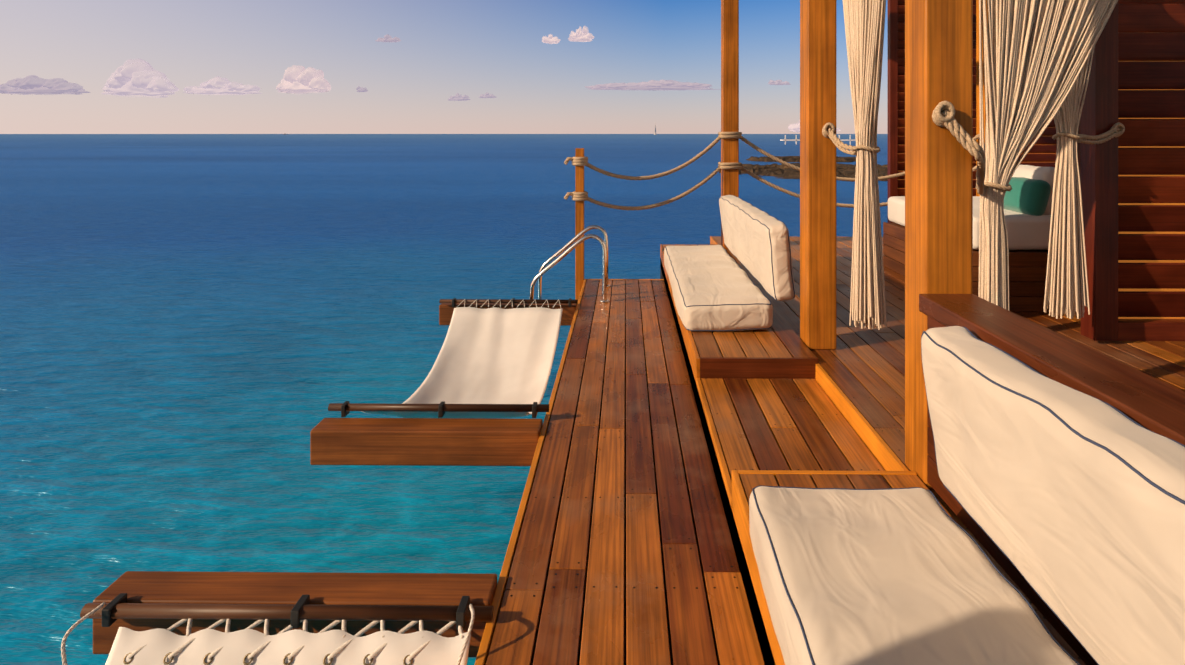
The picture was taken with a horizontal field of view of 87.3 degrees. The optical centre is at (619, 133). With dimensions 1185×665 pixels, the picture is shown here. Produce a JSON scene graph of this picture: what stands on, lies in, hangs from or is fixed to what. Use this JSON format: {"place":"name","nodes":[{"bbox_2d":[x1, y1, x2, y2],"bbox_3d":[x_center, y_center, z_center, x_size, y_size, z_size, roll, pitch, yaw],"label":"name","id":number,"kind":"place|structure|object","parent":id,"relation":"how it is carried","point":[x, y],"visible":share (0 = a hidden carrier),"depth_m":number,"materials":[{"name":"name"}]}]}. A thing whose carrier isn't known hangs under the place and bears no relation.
{"place":"outdoors","nodes":[
{"label":"outdoors","id":0,"kind":"place"},
{"bbox_2d":[0,75,90,94],"bbox_3d":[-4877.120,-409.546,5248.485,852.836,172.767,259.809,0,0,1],"label":"cloud","id":1,"kind":"structure","parent":0,"point":[31,84],"depth_m":5174.59,"materials":[{"name":"grey"}]},
{"bbox_2d":[101,59,178,97],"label":"cloud","id":2,"kind":"structure","parent":0,"point":[137,77],"depth_m":5111.35,"materials":[{"name":"grey"}]},
{"bbox_2d":[183,76,261,94],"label":"cloud","id":3,"kind":"structure","parent":0,"point":[217,85],"depth_m":5170.17,"materials":[{"name":"grey"}]},
{"bbox_2d":[276,65,330,93],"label":"cloud","id":4,"kind":"structure","parent":0,"point":[297,79],"depth_m":5123.83,"materials":[{"name":"grey"}]},
{"bbox_2d":[93,303,576,656],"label":"hammock support beams","id":5,"kind":"structure","parent":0,"point":[431,441],"depth_m":2.23,"materials":[{"name":"brown wood"}]},
{"bbox_2d":[80,299,577,621],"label":"hammock rods","id":6,"kind":"object","parent":5,"relation":"attached to","point":[283,612],"visible":0.85,"depth_m":2.07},
{"bbox_2d":[61,299,560,664],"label":"hammock lacing rope","id":7,"kind":"object","parent":6,"relation":"attached to","point":[305,628],"visible":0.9,"depth_m":2.03,"materials":[{"name":"beige fabric"}]},
{"bbox_2d":[102,298,571,629],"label":"hammock brackets","id":8,"kind":"object","parent":5,"relation":"attached to","point":[108,620],"visible":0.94,"depth_m":2.08,"materials":[{"name":"black metal"}]},
{"bbox_2d":[356,86,367,91],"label":"cloud","id":9,"kind":"structure","parent":0,"point":[360,89],"depth_m":7274.63,"materials":[{"name":"grey"}]},
{"bbox_2d":[375,34,400,41],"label":"cloud","id":10,"kind":"structure","parent":0,"point":[387,38],"depth_m":5189.73,"materials":[{"name":"grey"}]},
{"bbox_2d":[0,134,887,664],"bbox_3d":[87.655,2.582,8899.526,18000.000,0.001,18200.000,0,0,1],"label":"sea","id":11,"kind":"structure","parent":0,"point":[200,334],"depth_m":8.82,"materials":[{"name":"liquid"}]},
{"bbox_2d":[746,156,855,161],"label":"reef rocks","id":12,"kind":"object","parent":11,"relation":"in","point":[797,159],"visible":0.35,"depth_m":57.78,"materials":[{"name":"brown stone"}]},
{"bbox_2d":[719,163,887,180],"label":"reef rocks","id":13,"kind":"object","parent":11,"relation":"in","point":[787,172],"visible":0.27,"depth_m":40.01,"materials":[{"name":"brown stone"}]},
{"bbox_2d":[780,135,855,144],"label":"pier","id":14,"kind":"structure","parent":11,"relation":"in","point":[796,139],"depth_m":149.57,"materials":[{"name":"white paint"}]},
{"bbox_3d":[-0.348,3.232,2.775,0.180,2.800,6.341,0,0,1],"label":"hammock","id":15,"kind":"object","parent":11,"relation":"in","visible":0},
{"bbox_2d":[105,627,470,664],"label":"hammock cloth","id":16,"kind":"object","parent":15,"relation":"on","point":[237,646],"visible":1,"depth_m":2.01,"materials":[{"name":"fabric"}]},
{"bbox_2d":[123,652,412,664],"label":"hammock grommets","id":17,"kind":"object","parent":16,"relation":"in","point":[244,662],"visible":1,"depth_m":1.98,"materials":[{"name":"metal"}]},
{"bbox_2d":[361,307,562,418],"bbox_3d":[-1.010,1.756,4.562,0.980,0.417,2.060,0,0,1],"label":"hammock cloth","id":18,"kind":"object","parent":15,"relation":"on","point":[494,355],"visible":0.75,"depth_m":5.05,"materials":[{"name":"fabric"}]},
{"bbox_2d":[0,0,887,133],"label":"sky","id":19,"kind":"structure","parent":0,"point":[446,48],"materials":[{"name":"blue"}]},
{"bbox_2d":[448,93,470,100],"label":"cloud","id":20,"kind":"structure","parent":0,"point":[457,97],"depth_m":7257.86,"materials":[{"name":"grey"}]},
{"bbox_2d":[479,92,496,97],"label":"cloud","id":21,"kind":"structure","parent":0,"point":[487,95],"depth_m":7260.27,"materials":[{"name":"grey"}]},
{"bbox_2d":[542,34,559,43],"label":"cloud","id":22,"kind":"structure","parent":0,"point":[550,39],"depth_m":5161.04,"materials":[{"name":"grey"}]},
{"bbox_2d":[568,26,593,41],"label":"cloud","id":23,"kind":"structure","parent":0,"point":[583,35],"depth_m":5137.15,"materials":[{"name":"grey"}]},
{"bbox_2d":[585,79,720,90],"bbox_3d":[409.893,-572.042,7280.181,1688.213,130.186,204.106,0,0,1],"label":"cloud","id":24,"kind":"structure","parent":0,"point":[662,84],"depth_m":7217.02,"materials":[{"name":"grey"}]},
{"bbox_2d":[769,80,789,84],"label":"cloud","id":25,"kind":"structure","parent":0,"point":[776,82],"depth_m":7227.31,"materials":[{"name":"grey"}]},
{"bbox_2d":[788,121,840,131],"bbox_3d":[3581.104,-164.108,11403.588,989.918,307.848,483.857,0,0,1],"label":"cloud","id":26,"kind":"structure","parent":0,"point":[795,127],"depth_m":11320.06,"materials":[{"name":"grey"}]},
{"bbox_2d":[1052,122,1124,144],"bbox_3d":[3.131,-0.003,4.100,0.630,0.150,0.137,0,0,-17],"label":"curtain tieback","id":27,"kind":"object","parent":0,"point":[1116,130],"visible":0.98,"depth_m":4.12,"materials":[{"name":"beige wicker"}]},
{"bbox_3d":[3.423,-2.368,5.078,4.365,0.200,5.700,0,0,1],"label":"cabana","id":28,"kind":"object","parent":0,"visible":0},
{"bbox_2d":[822,122,879,154],"bbox_3d":[1.442,0.029,3.904,0.377,0.207,0.151,0,0,44],"label":"curtain tieback","id":29,"kind":"object","parent":28,"relation":"attached to","point":[828,130],"visible":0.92,"depth_m":3.93,"materials":[{"name":"fabric"}]},
{"bbox_2d":[843,0,886,329],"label":"curtain","id":30,"kind":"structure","parent":28,"relation":"hanging from","point":[864,21],"depth_m":3.79,"materials":[{"name":"beige fabric"}]},
{"bbox_2d":[978,0,1117,310],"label":"curtain","id":31,"kind":"object","parent":28,"relation":"hanging from","point":[1025,98],"visible":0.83,"depth_m":3.12,"materials":[{"name":"fabric"}]},
{"bbox_2d":[1034,0,1095,318],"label":"curtain","id":32,"kind":"object","parent":28,"relation":"hanging from","point":[1066,279],"visible":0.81,"depth_m":4.00,"materials":[{"name":"fabric"}]},
{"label":"deck piles","id":33,"kind":"object","parent":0,"visible":0},
{"bbox_2d":[532,258,774,664],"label":"deck plank gaps","id":34,"kind":"object","parent":33,"relation":"on","point":[743,564],"visible":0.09,"depth_m":2.60,"materials":[{"name":"black"}]},
{"bbox_2d":[486,280,764,664],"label":"deck walkway","id":35,"kind":"structure","parent":34,"relation":"on","point":[513,642],"depth_m":2.60,"materials":[{"name":"brown wood"}]},
{"bbox_2d":[529,225,610,302],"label":"ladder handrails","id":36,"kind":"object","parent":35,"relation":"on","point":[544,269],"visible":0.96,"depth_m":6.03,"materials":[{"name":"silver metal"}]},
{"bbox_2d":[510,273,1139,659],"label":"deck screws","id":37,"kind":"object","parent":35,"relation":"in","point":[697,498],"visible":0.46,"depth_m":2.78,"materials":[{"name":"black"}]},
{"bbox_2d":[474,236,916,664],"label":"deck fascias","id":38,"kind":"object","parent":34,"relation":"on","point":[885,456],"visible":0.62,"depth_m":2.73,"materials":[{"name":"brown wood"}]},
{"bbox_2d":[575,148,583,299],"bbox_3d":[-0.444,1.197,6.969,0.095,2.070,0.095,0,0,1],"label":"rail post","id":39,"kind":"object","parent":38,"relation":"attached to","point":[579,227],"visible":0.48,"depth_m":6.92,"materials":[{"name":"brown wood"}]},
{"bbox_2d":[564,132,979,209],"bbox_3d":[1.872,0.444,7.541,5.114,0.937,0.643,0,0,-8],"label":"rope railing","id":40,"kind":"object","parent":39,"relation":"attached to","point":[579,161],"visible":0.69,"depth_m":7.45,"materials":[{"name":"beige fabric"}]},
{"bbox_2d":[663,244,1064,648],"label":"deck platforms","id":41,"kind":"object","parent":34,"relation":"on","point":[750,436],"visible":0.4,"depth_m":3.19,"materials":[{"name":"brown wood"}]},
{"bbox_2d":[664,245,772,331],"bbox_3d":[0.772,1.276,5.436,0.662,0.275,2.301,0,0,1],"label":"bench seat","id":42,"kind":"object","parent":41,"relation":"on","point":[711,274],"visible":1,"depth_m":4.60,"materials":[{"name":"fabric"}]},
{"bbox_2d":[665,246,770,330],"bbox_3d":[0.772,1.279,5.436,0.626,0.211,2.265,0,0,1],"label":"seat cushion piping","id":43,"kind":"object","parent":42,"relation":"attached to","point":[721,304],"visible":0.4,"depth_m":4.32,"materials":[{"name":"beige fabric"}]},
{"bbox_2d":[719,195,794,300],"bbox_3d":[1.145,0.904,5.438,0.229,0.583,2.266,-7,0,1],"label":"cushion","id":44,"kind":"object","parent":42,"relation":"on","point":[747,240],"visible":0.96,"depth_m":4.62,"materials":[{"name":"fabric"}]},
{"bbox_2d":[719,196,794,299],"bbox_3d":[1.145,0.904,5.436,0.157,0.552,2.237,-7,0,1],"label":"backrest cushion piping","id":45,"kind":"object","parent":44,"relation":"attached to","point":[771,250],"visible":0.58,"depth_m":4.33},
{"bbox_2d":[700,357,818,380],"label":"step","id":46,"kind":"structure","parent":41,"relation":"on","point":[723,368],"depth_m":3.81,"materials":[{"name":"brown wood"}]},
{"bbox_2d":[749,486,1077,664],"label":"bench seat","id":47,"kind":"object","parent":41,"relation":"on","point":[912,576],"visible":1,"depth_m":1.62,"materials":[{"name":"fabric"}]},
{"bbox_2d":[752,485,1080,664],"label":"seat cushion piping","id":48,"kind":"object","parent":47,"relation":"attached to","point":[993,565],"visible":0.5,"depth_m":1.70,"materials":[{"name":"beige fabric"}]},
{"bbox_2d":[921,326,1184,664],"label":"cushion","id":49,"kind":"object","parent":47,"relation":"on","point":[1088,538],"visible":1,"depth_m":1.39,"materials":[{"name":"fabric"}]},
{"bbox_2d":[921,327,1184,664],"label":"backrest cushion piping","id":50,"kind":"object","parent":49,"relation":"attached to","point":[1180,500],"visible":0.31,"depth_m":1.48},
{"bbox_2d":[712,236,1184,664],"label":"wooden deck","id":51,"kind":"structure","parent":34,"relation":"on","point":[878,381],"depth_m":4.01,"materials":[{"name":"brown wood"}]},
{"bbox_2d":[721,0,972,488],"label":"wooden posts","id":52,"kind":"object","parent":51,"relation":"on","point":[938,168],"visible":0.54,"depth_m":2.57,"materials":[{"name":"brown wood"}]},
{"bbox_2d":[932,101,1011,193],"bbox_3d":[1.617,0.088,2.789,0.170,0.436,1.051,0,0,39],"label":"curtain tieback","id":53,"kind":"object","parent":52,"relation":"attached to","point":[959,133],"visible":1,"depth_m":2.42,"materials":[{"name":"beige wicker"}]},
{"bbox_2d":[888,0,975,222],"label":"louvre","id":54,"kind":"object","parent":51,"relation":"on","point":[896,85],"visible":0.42,"depth_m":8.39,"materials":[{"name":"brown wood"}]},
{"bbox_2d":[976,0,987,195],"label":"cabana post","id":55,"kind":"object","parent":51,"relation":"on","point":[977,80],"visible":0.06,"depth_m":7.65,"materials":[{"name":"brown wood"}]},
{"bbox_2d":[927,316,1097,664],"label":"bench backrest","id":56,"kind":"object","parent":51,"relation":"on","point":[935,482],"depth_m":2.03,"materials":[{"name":"brown wood"}]},
{"bbox_2d":[919,294,1184,444],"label":"bench top rail","id":57,"kind":"object","parent":56,"relation":"on","point":[1153,404],"visible":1,"depth_m":1.73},
{"bbox_2d":[883,222,1184,310],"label":"daybed base","id":58,"kind":"object","parent":51,"relation":"on","point":[1027,274],"visible":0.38,"depth_m":4.93,"materials":[{"name":"brown wood"}]},
{"bbox_2d":[888,196,1050,249],"bbox_3d":[3.861,0.796,5.772,2.084,0.308,1.686,0,0,1],"label":"daybed mattress","id":59,"kind":"object","parent":58,"relation":"on","point":[1027,232],"visible":0.25,"depth_m":4.95,"materials":[{"name":"white fabric"}]},
{"bbox_2d":[1004,177,1050,215],"bbox_3d":[3.388,0.518,5.179,0.221,0.304,0.423,14,0,1],"label":"throw pillow","id":60,"kind":"object","parent":59,"relation":"on","point":[1027,196],"visible":0.81,"depth_m":5.02,"materials":[{"name":"teal fabric"}]},
{"bbox_2d":[1012,165,1054,214],"bbox_3d":[3.510,0.470,5.275,0.246,0.405,0.552,12,0,1],"label":"white pillow","id":61,"kind":"object","parent":58,"relation":"on","point":[1046,174],"visible":0.31,"depth_m":5.08,"materials":[{"name":"white fabric"}]},
{"bbox_2d":[1002,0,1080,183],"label":"louvre","id":62,"kind":"object","parent":51,"relation":"on","point":[1045,143],"depth_m":8.38,"materials":[{"name":"brown wood"}]},
{"bbox_2d":[1021,118,1055,153],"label":"louvre edges","id":63,"kind":"object","parent":62,"relation":"attached to","point":[1040,153],"depth_m":8.41,"materials":[{"name":"brown wood"}]},
{"bbox_2d":[1081,0,1184,340],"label":"louvre","id":64,"kind":"object","parent":51,"relation":"on","point":[1128,53],"visible":0.96,"depth_m":4.27,"materials":[{"name":"brown wood"}]},
{"bbox_2d":[1118,32,1184,318],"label":"louvre edges","id":65,"kind":"object","parent":64,"relation":"attached to","point":[1151,261],"depth_m":4.32,"materials":[{"name":"brown wood"}]}
]}

